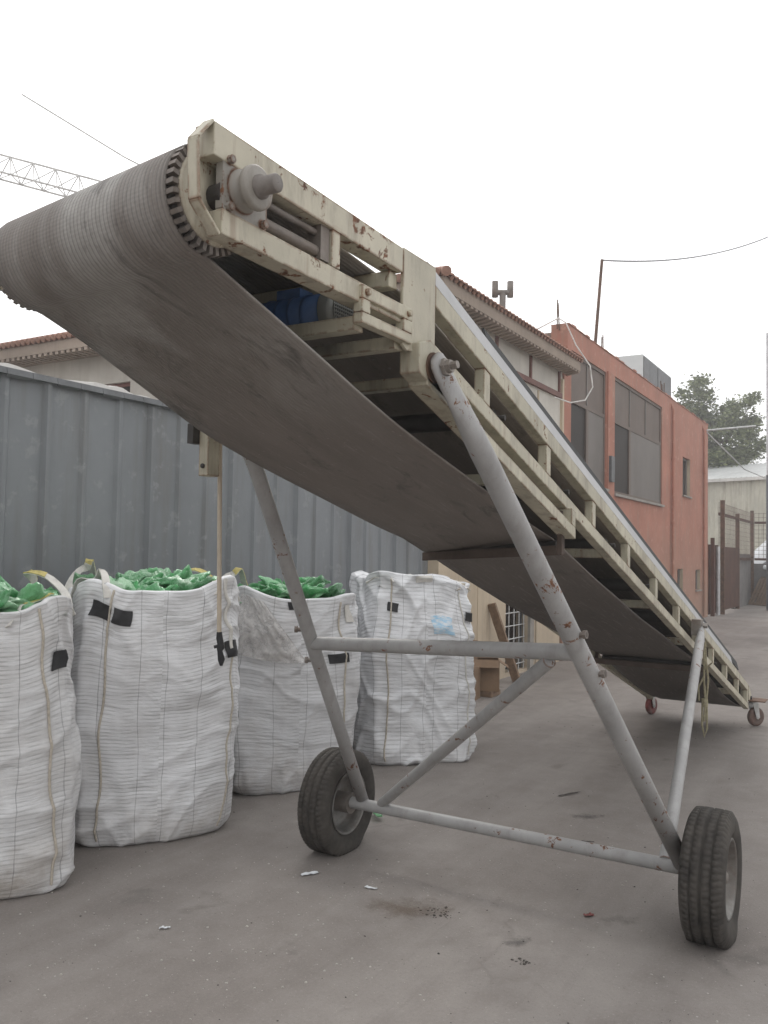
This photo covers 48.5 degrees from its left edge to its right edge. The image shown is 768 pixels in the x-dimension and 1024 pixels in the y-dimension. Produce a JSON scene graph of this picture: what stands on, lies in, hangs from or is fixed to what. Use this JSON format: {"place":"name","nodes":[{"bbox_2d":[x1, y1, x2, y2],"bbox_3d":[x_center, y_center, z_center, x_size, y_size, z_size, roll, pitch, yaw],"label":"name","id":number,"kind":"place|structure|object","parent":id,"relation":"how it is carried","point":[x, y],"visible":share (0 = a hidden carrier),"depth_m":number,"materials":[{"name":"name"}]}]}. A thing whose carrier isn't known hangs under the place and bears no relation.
{"place":"outdoors","nodes":[
{"label":"outdoors","id":0,"kind":"place"},
{"bbox_2d":[3,703,762,1023],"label":"gravel chips","id":1,"kind":"object","parent":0,"point":[323,923],"visible":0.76,"depth_m":3.97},
{"bbox_2d":[0,604,767,1023],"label":"ground","id":2,"kind":"structure","parent":0,"point":[518,754],"depth_m":4.24,"materials":[{"name":"concrete"}]},
{"bbox_2d":[0,570,80,899],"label":"bulk bag","id":3,"kind":"object","parent":2,"relation":"on","point":[40,761],"visible":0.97,"depth_m":4.31,"materials":[{"name":"white fabric"}]},
{"bbox_2d":[0,582,10,588],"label":"crushed bottle","id":4,"kind":"object","parent":3,"relation":"in","point":[3,585],"visible":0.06,"depth_m":4.70,"materials":[{"name":"green plastic"}]},
{"bbox_2d":[0,588,12,607],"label":"crushed bottle","id":5,"kind":"object","parent":3,"relation":"in","point":[4,595],"visible":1,"depth_m":4.33,"materials":[{"name":"green plastic"}]},
{"bbox_2d":[0,576,18,592],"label":"crushed bottle","id":6,"kind":"object","parent":3,"relation":"in","point":[7,584],"visible":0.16,"depth_m":4.83,"materials":[{"name":"green plastic"}]},
{"bbox_2d":[9,590,17,597],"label":"crushed bottle","id":7,"kind":"object","parent":3,"relation":"in","point":[13,593],"visible":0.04,"depth_m":4.55,"materials":[{"name":"green plastic"}]},
{"bbox_2d":[0,597,34,608],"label":"crushed bottle","id":8,"kind":"object","parent":3,"relation":"in","point":[13,603],"visible":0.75,"depth_m":4.39,"materials":[{"name":"green plastic"}]},
{"bbox_2d":[16,582,57,603],"bbox_3d":[-1.827,0.475,4.610,0.084,0.190,0.338,40,4,28],"label":"crushed bottle","id":9,"kind":"object","parent":3,"relation":"in","point":[31,591],"visible":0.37,"depth_m":4.48,"materials":[{"name":"green plastic"}]},
{"bbox_2d":[0,94,138,196],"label":"lattice crane","id":10,"kind":"object","parent":2,"relation":"on","point":[33,164],"visible":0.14,"depth_m":30.61,"materials":[{"name":"paint"}]},
{"bbox_2d":[65,558,240,846],"bbox_3d":[-1.529,1.154,5.518,1.108,1.685,0.990,2,-3,-24],"label":"bulk bag","id":11,"kind":"object","parent":2,"relation":"on","point":[156,686],"visible":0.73,"depth_m":5.08,"materials":[{"name":"white fabric"}]},
{"bbox_2d":[72,572,101,584],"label":"crushed bottle","id":12,"kind":"object","parent":11,"relation":"in","point":[77,576],"visible":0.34,"depth_m":5.49,"materials":[{"name":"green plastic"}]},
{"bbox_2d":[109,576,135,590],"bbox_3d":[-1.603,0.458,5.250,0.049,0.170,0.328,-41,-28,6],"label":"crushed bottle","id":13,"kind":"object","parent":11,"relation":"in","point":[123,583],"visible":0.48,"depth_m":5.25,"materials":[{"name":"green plastic"}]},
{"bbox_2d":[120,569,151,582],"bbox_3d":[-1.578,0.424,5.520,0.060,0.178,0.314,-44,-40,21],"label":"crushed bottle","id":14,"kind":"object","parent":11,"relation":"in","point":[140,574],"visible":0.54,"depth_m":5.47,"materials":[{"name":"green plastic"}]},
{"bbox_2d":[133,580,164,590],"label":"crushed bottle","id":15,"kind":"object","parent":11,"relation":"in","point":[154,586],"visible":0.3,"depth_m":5.26,"materials":[{"name":"green plastic"}]},
{"bbox_2d":[135,572,162,588],"bbox_3d":[-1.552,0.486,5.400,0.222,0.085,0.319,-41,-7,20],"label":"crushed bottle","id":16,"kind":"object","parent":11,"relation":"in","point":[146,580],"visible":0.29,"depth_m":5.44,"materials":[{"name":"green plastic"}]},
{"bbox_2d":[147,567,158,572],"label":"crushed bottle","id":17,"kind":"object","parent":11,"relation":"in","point":[152,570],"visible":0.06,"depth_m":5.64,"materials":[{"name":"green plastic"}]},
{"bbox_2d":[151,569,165,578],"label":"crushed bottle","id":18,"kind":"object","parent":11,"relation":"in","point":[157,572],"visible":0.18,"depth_m":5.55,"materials":[{"name":"green plastic"}]},
{"bbox_2d":[159,568,171,574],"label":"crushed bottle","id":19,"kind":"object","parent":11,"relation":"in","point":[167,571],"visible":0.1,"depth_m":5.78,"materials":[{"name":"green plastic"}]},
{"bbox_2d":[150,576,197,590],"bbox_3d":[-1.315,0.445,5.362,0.294,0.073,0.165,15,43,18],"label":"crushed bottle","id":20,"kind":"object","parent":11,"relation":"in","point":[185,584],"visible":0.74,"depth_m":5.33,"materials":[{"name":"green plastic"}]},
{"bbox_2d":[159,564,192,587],"bbox_3d":[-1.348,0.448,5.599,0.091,0.237,0.340,35,18,32],"label":"crushed bottle","id":21,"kind":"object","parent":11,"relation":"in","point":[185,572],"visible":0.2,"depth_m":5.58,"materials":[{"name":"green plastic"}]},
{"bbox_2d":[164,578,199,590],"bbox_3d":[-1.241,0.493,5.372,0.300,0.209,0.080,5,35,-23],"label":"crushed bottle","id":22,"kind":"object","parent":11,"relation":"in","point":[169,587],"visible":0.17,"depth_m":5.31,"materials":[{"name":"green plastic"}]},
{"bbox_2d":[188,571,210,580],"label":"crushed bottle","id":23,"kind":"object","parent":11,"relation":"in","point":[201,576],"visible":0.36,"depth_m":5.53,"materials":[{"name":"green plastic"}]},
{"bbox_2d":[192,577,212,589],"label":"crushed bottle","id":24,"kind":"object","parent":11,"relation":"in","point":[203,582],"visible":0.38,"depth_m":5.35,"materials":[{"name":"green plastic"}]},
{"bbox_2d":[0,363,427,594],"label":"metal wall","id":25,"kind":"structure","parent":2,"relation":"on","point":[110,481],"depth_m":6.42,"materials":[{"name":"grey metal"}]},
{"bbox_2d":[223,567,360,794],"bbox_3d":[-0.763,1.250,6.609,1.104,1.621,0.955,2,-3,-22],"label":"bulk bag","id":26,"kind":"object","parent":2,"relation":"on","point":[285,736],"visible":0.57,"depth_m":6.15,"materials":[{"name":"white fabric"}]},
{"bbox_2d":[248,583,264,586],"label":"crushed bottle","id":27,"kind":"object","parent":26,"relation":"in","point":[253,584],"visible":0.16,"depth_m":6.56,"materials":[{"name":"green plastic"}]},
{"bbox_2d":[239,602,292,659],"bbox_3d":[-0.796,0.835,6.099,0.515,0.499,0.101,2,-3,-11],"label":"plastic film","id":28,"kind":"object","parent":26,"relation":"hanging from","point":[259,634],"visible":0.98,"depth_m":6.06,"materials":[{"name":"white"}]},
{"bbox_2d":[258,575,280,584],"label":"crushed bottle","id":29,"kind":"object","parent":26,"relation":"in","point":[266,580],"visible":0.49,"depth_m":6.59,"materials":[{"name":"green plastic"}]},
{"bbox_2d":[260,587,278,597],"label":"crushed bottle","id":30,"kind":"object","parent":26,"relation":"in","point":[270,591],"visible":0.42,"depth_m":6.23,"materials":[{"name":"green plastic"}]},
{"bbox_2d":[258,578,281,585],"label":"crushed bottle","id":31,"kind":"object","parent":26,"relation":"in","point":[276,579],"visible":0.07,"depth_m":6.69,"materials":[{"name":"green plastic"}]},
{"bbox_2d":[269,583,285,595],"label":"crushed bottle","id":32,"kind":"object","parent":26,"relation":"in","point":[280,589],"visible":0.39,"depth_m":6.37,"materials":[{"name":"green plastic"}]},
{"bbox_2d":[276,589,288,597],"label":"crushed bottle","id":33,"kind":"object","parent":26,"relation":"in","point":[284,593],"visible":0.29,"depth_m":6.33,"materials":[{"name":"green plastic"}]},
{"bbox_2d":[299,577,310,582],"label":"crushed bottle","id":34,"kind":"object","parent":26,"relation":"in","point":[303,579],"visible":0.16,"depth_m":6.74,"materials":[{"name":"green plastic"}]},
{"bbox_2d":[284,584,328,598],"bbox_3d":[-0.592,0.599,6.409,0.326,0.184,0.081,-19,30,17],"label":"crushed bottle","id":35,"kind":"object","parent":26,"relation":"in","point":[309,592],"visible":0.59,"depth_m":6.38,"materials":[{"name":"green plastic"}]},
{"bbox_2d":[301,585,327,597],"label":"crushed bottle","id":36,"kind":"object","parent":26,"relation":"in","point":[317,595],"visible":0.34,"depth_m":6.39,"materials":[{"name":"green plastic"}]},
{"bbox_2d":[303,575,330,585],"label":"crushed bottle","id":37,"kind":"object","parent":26,"relation":"in","point":[313,581],"visible":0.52,"depth_m":6.66,"materials":[{"name":"green plastic"}]},
{"bbox_2d":[316,583,325,588],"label":"crushed bottle","id":38,"kind":"object","parent":26,"relation":"in","point":[322,585],"visible":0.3,"depth_m":6.48,"materials":[{"name":"green plastic"}]},
{"bbox_2d":[326,583,344,596],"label":"crushed bottle","id":39,"kind":"object","parent":26,"relation":"in","point":[335,589],"visible":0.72,"depth_m":6.46,"materials":[{"name":"green plastic"}]},
{"bbox_2d":[0,265,583,678],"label":"tiled house","id":40,"kind":"structure","parent":2,"relation":"on","point":[540,362],"depth_m":13.02,"materials":[{"name":"beige paint"}]},
{"bbox_2d":[108,382,129,391],"bbox_3d":[-4.353,-1.661,13.640,1.000,0.750,0.060,-1,-3,31],"label":"window","id":41,"kind":"structure","parent":40,"relation":"in","point":[126,386],"depth_m":13.48,"materials":[{"name":"brown glass"}]},
{"bbox_2d":[492,281,513,307],"bbox_3d":[2.245,-3.617,16.177,0.406,1.530,0.119,1,-3,2],"label":"vent pipe","id":42,"kind":"object","parent":40,"relation":"on","point":[502,294],"visible":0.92,"depth_m":16.15,"materials":[{"name":"metal"}]},
{"bbox_2d":[505,604,524,671],"bbox_3d":[1.849,1.779,12.608,0.175,1.110,0.860,-1,-3,31],"label":"window","id":43,"kind":"structure","parent":40,"relation":"in","point":[510,629],"depth_m":12.83,"materials":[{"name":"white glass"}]},
{"bbox_2d":[537,317,592,402],"bbox_3d":[2.723,-2.529,14.608,1.022,1.494,1.352,3,-3,-39],"label":"loose cable","id":44,"kind":"object","parent":40,"relation":"attached to","point":[582,355],"visible":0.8,"depth_m":14.36,"materials":[{"name":"grey plastic"}]},
{"bbox_2d":[301,871,317,875],"bbox_3d":[-0.405,1.969,4.648,0.100,0.009,0.029,2,-3,-26],"label":"litter scrap","id":45,"kind":"object","parent":2,"relation":"on","point":[308,873],"visible":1,"depth_m":4.65,"materials":[{"name":"white paper"}]},
{"bbox_2d":[6,721,754,1023],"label":"dark grit","id":46,"kind":"object","parent":2,"relation":"on","point":[446,907],"visible":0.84,"depth_m":4.16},
{"bbox_2d":[0,118,767,949],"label":"belt conveyor","id":47,"kind":"object","parent":2,"relation":"on","point":[216,286],"visible":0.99,"depth_m":3.16,"materials":[{"name":"beige paint"}]},
{"bbox_2d":[698,642,711,737],"bbox_3d":[2.386,1.323,6.325,0.060,0.718,0.107,2,-3,-28],"label":"knotted rope","id":48,"kind":"object","parent":47,"relation":"hanging from","point":[704,702],"visible":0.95,"depth_m":6.33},
{"bbox_2d":[399,907,413,913],"bbox_3d":[0.102,1.964,4.229,1.000,0.001,0.600,1,-3,-4],"label":"ground stain","id":49,"kind":"object","parent":2,"relation":"on","point":[406,909],"visible":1,"depth_m":4.21,"materials":[{"name":"grey concrete"}]},
{"bbox_2d":[349,570,476,765],"bbox_3d":[0.219,1.318,7.545,1.070,1.606,0.973,2,-3,-18],"label":"bulk bag","id":50,"kind":"object","parent":2,"relation":"on","point":[415,709],"visible":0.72,"depth_m":7.13,"materials":[{"name":"white fabric"}]},
{"bbox_2d":[473,666,480,699],"bbox_3d":[0.964,2.070,10.355,0.340,0.389,0.320,0,-3,21],"label":"cardboard box","id":51,"kind":"object","parent":2,"relation":"on","point":[476,671],"visible":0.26,"depth_m":10.32,"materials":[{"name":"brown cardboard"}]},
{"bbox_2d":[480,689,500,697],"bbox_3d":[1.244,2.249,10.645,0.340,0.068,0.280,-1,-3,31],"label":"wood block","id":52,"kind":"object","parent":2,"relation":"on","point":[490,694],"depth_m":10.49,"materials":[{"name":"brown wood"}]},
{"bbox_2d":[474,657,508,691],"bbox_3d":[1.256,2.023,10.650,0.586,0.380,0.533,1,-3,6],"label":"cardboard box","id":53,"kind":"object","parent":52,"relation":"on","point":[489,673],"visible":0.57,"depth_m":10.49,"materials":[{"name":"brown cardboard"}]},
{"bbox_2d":[488,603,519,681],"bbox_3d":[1.647,1.787,11.678,0.495,1.095,0.118,2,-3,-18],"label":"wooden plank","id":54,"kind":"object","parent":2,"relation":"on","point":[502,635],"visible":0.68,"depth_m":11.65,"materials":[{"name":"brown wood"}]},
{"bbox_2d":[544,299,707,660],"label":"red building","id":55,"kind":"structure","parent":2,"relation":"on","point":[639,442],"depth_m":19.30,"materials":[{"name":"paint"}]},
{"bbox_2d":[571,351,609,491],"bbox_3d":[3.761,-1.606,15.647,0.145,2.320,2.200,-1,-3,31],"label":"window","id":56,"kind":"structure","parent":55,"relation":"in","point":[588,416],"depth_m":15.80,"materials":[{"name":"grey glass"}]},
{"bbox_2d":[594,259,603,342],"bbox_3d":[4.231,-3.938,16.890,0.312,2.217,0.067,3,-3,-39],"label":"roof pole","id":57,"kind":"object","parent":55,"relation":"on","point":[598,302],"visible":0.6,"depth_m":16.89,"materials":[{"name":"metal"}]},
{"bbox_2d":[603,237,767,261],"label":"overhead wire","id":58,"kind":"object","parent":57,"relation":"attached to","point":[679,258],"visible":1,"depth_m":19.15,"materials":[{"name":"grey metal"}]},
{"bbox_2d":[614,377,664,506],"bbox_3d":[5.628,-1.423,18.772,0.145,2.410,4.230,-1,-3,31],"label":"window","id":59,"kind":"structure","parent":55,"relation":"in","point":[637,418],"depth_m":18.68,"materials":[{"name":"grey glass"}]},
{"bbox_2d":[618,354,670,395],"bbox_3d":[6.639,-3.140,21.980,0.850,1.170,3.000,-1,-3,31],"label":"rooftop unit","id":60,"kind":"object","parent":55,"relation":"on","point":[642,365],"visible":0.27,"depth_m":20.97,"materials":[{"name":"grey metal"}]},
{"bbox_2d":[677,569,682,589],"bbox_3d":[7.653,1.846,22.210,0.115,0.730,0.680,-1,-3,31],"label":"window","id":61,"kind":"structure","parent":55,"relation":"in","point":[679,571],"depth_m":22.48,"materials":[{"name":"grey glass"}]},
{"bbox_2d":[682,458,691,498],"bbox_3d":[8.105,-0.919,22.978,0.190,1.060,1.050,-1,-3,31],"label":"window","id":62,"kind":"structure","parent":55,"relation":"in","point":[686,463],"depth_m":23.33,"materials":[{"name":"grey glass"}]},
{"bbox_2d":[695,570,701,591],"bbox_3d":[8.866,1.940,24.209,0.190,0.610,0.780,-1,-3,31],"label":"window","id":63,"kind":"structure","parent":55,"relation":"in","point":[697,572],"depth_m":24.48,"materials":[{"name":"grey glass"}]},
{"bbox_2d":[707,425,764,477],"bbox_3d":[12.879,-1.850,29.710,1.312,1.067,10.626,-1,-3,31],"label":"overhead wire","id":64,"kind":"object","parent":55,"relation":"attached to","point":[724,449],"visible":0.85,"depth_m":25.54,"materials":[{"name":"metal"}]},
{"bbox_2d":[716,546,719,614],"bbox_3d":[10.237,2.107,26.121,0.120,2.100,0.114,-1,-3,31],"label":"pale pipe","id":65,"kind":"object","parent":2,"relation":"on","point":[717,580],"visible":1,"depth_m":26.08,"materials":[{"name":"metal"}]},
{"bbox_2d":[672,371,765,467],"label":"tree","id":66,"kind":"object","parent":2,"relation":"on","point":[741,453],"visible":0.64,"depth_m":42.65,"materials":[{"name":"green plant"}]},
{"bbox_2d":[708,538,738,615],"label":"rusty gate","id":67,"kind":"structure","parent":2,"relation":"on","point":[731,577],"depth_m":27.12,"materials":[{"name":"brown metal"}]},
{"bbox_2d":[708,463,765,553],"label":"metal shed","id":68,"kind":"structure","parent":2,"relation":"on","point":[740,487],"depth_m":37.95,"materials":[{"name":"beige metal"}]},
{"bbox_2d":[718,500,765,614],"bbox_3d":[14.673,1.544,28.430,5.540,3.600,7.570,-1,-3,31],"label":"wire fence","id":69,"kind":"object","parent":2,"relation":"on","point":[738,519],"visible":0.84,"depth_m":29.70,"materials":[{"name":"metal"}]},
{"bbox_2d":[731,554,765,608],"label":"block wall","id":70,"kind":"structure","parent":2,"relation":"on","point":[745,580],"depth_m":32.17,"materials":[{"name":"grey concrete"}]},
{"bbox_2d":[748,579,765,605],"bbox_3d":[14.246,3.025,31.834,0.663,1.018,1.100,2,-3,-19],"label":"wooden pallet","id":71,"kind":"object","parent":2,"relation":"on","point":[759,592],"visible":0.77,"depth_m":32.04,"materials":[{"name":"brown wood"}]},
{"bbox_2d":[754,541,765,563],"bbox_3d":[17.104,1.504,34.707,6.000,4.305,1.800,-1,-3,31],"label":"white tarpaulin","id":72,"kind":"object","parent":2,"relation":"on","point":[760,547],"visible":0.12,"depth_m":34.90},
{"bbox_2d":[756,577,765,602],"bbox_3d":[14.758,3.017,32.339,0.533,1.069,1.100,3,-3,-39],"label":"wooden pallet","id":73,"kind":"object","parent":2,"relation":"on","point":[763,590],"visible":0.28,"depth_m":32.65,"materials":[{"name":"brown wood"}]},
{"bbox_2d":[766,333,767,610],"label":"pole","id":74,"kind":"object","parent":2,"relation":"on","point":[767,471],"visible":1,"depth_m":29.05,"materials":[{"name":"metal"}]},
{"bbox_2d":[0,0,767,476],"label":"sky","id":75,"kind":"structure","parent":0,"point":[531,144],"materials":[{"name":"white"}]}
]}

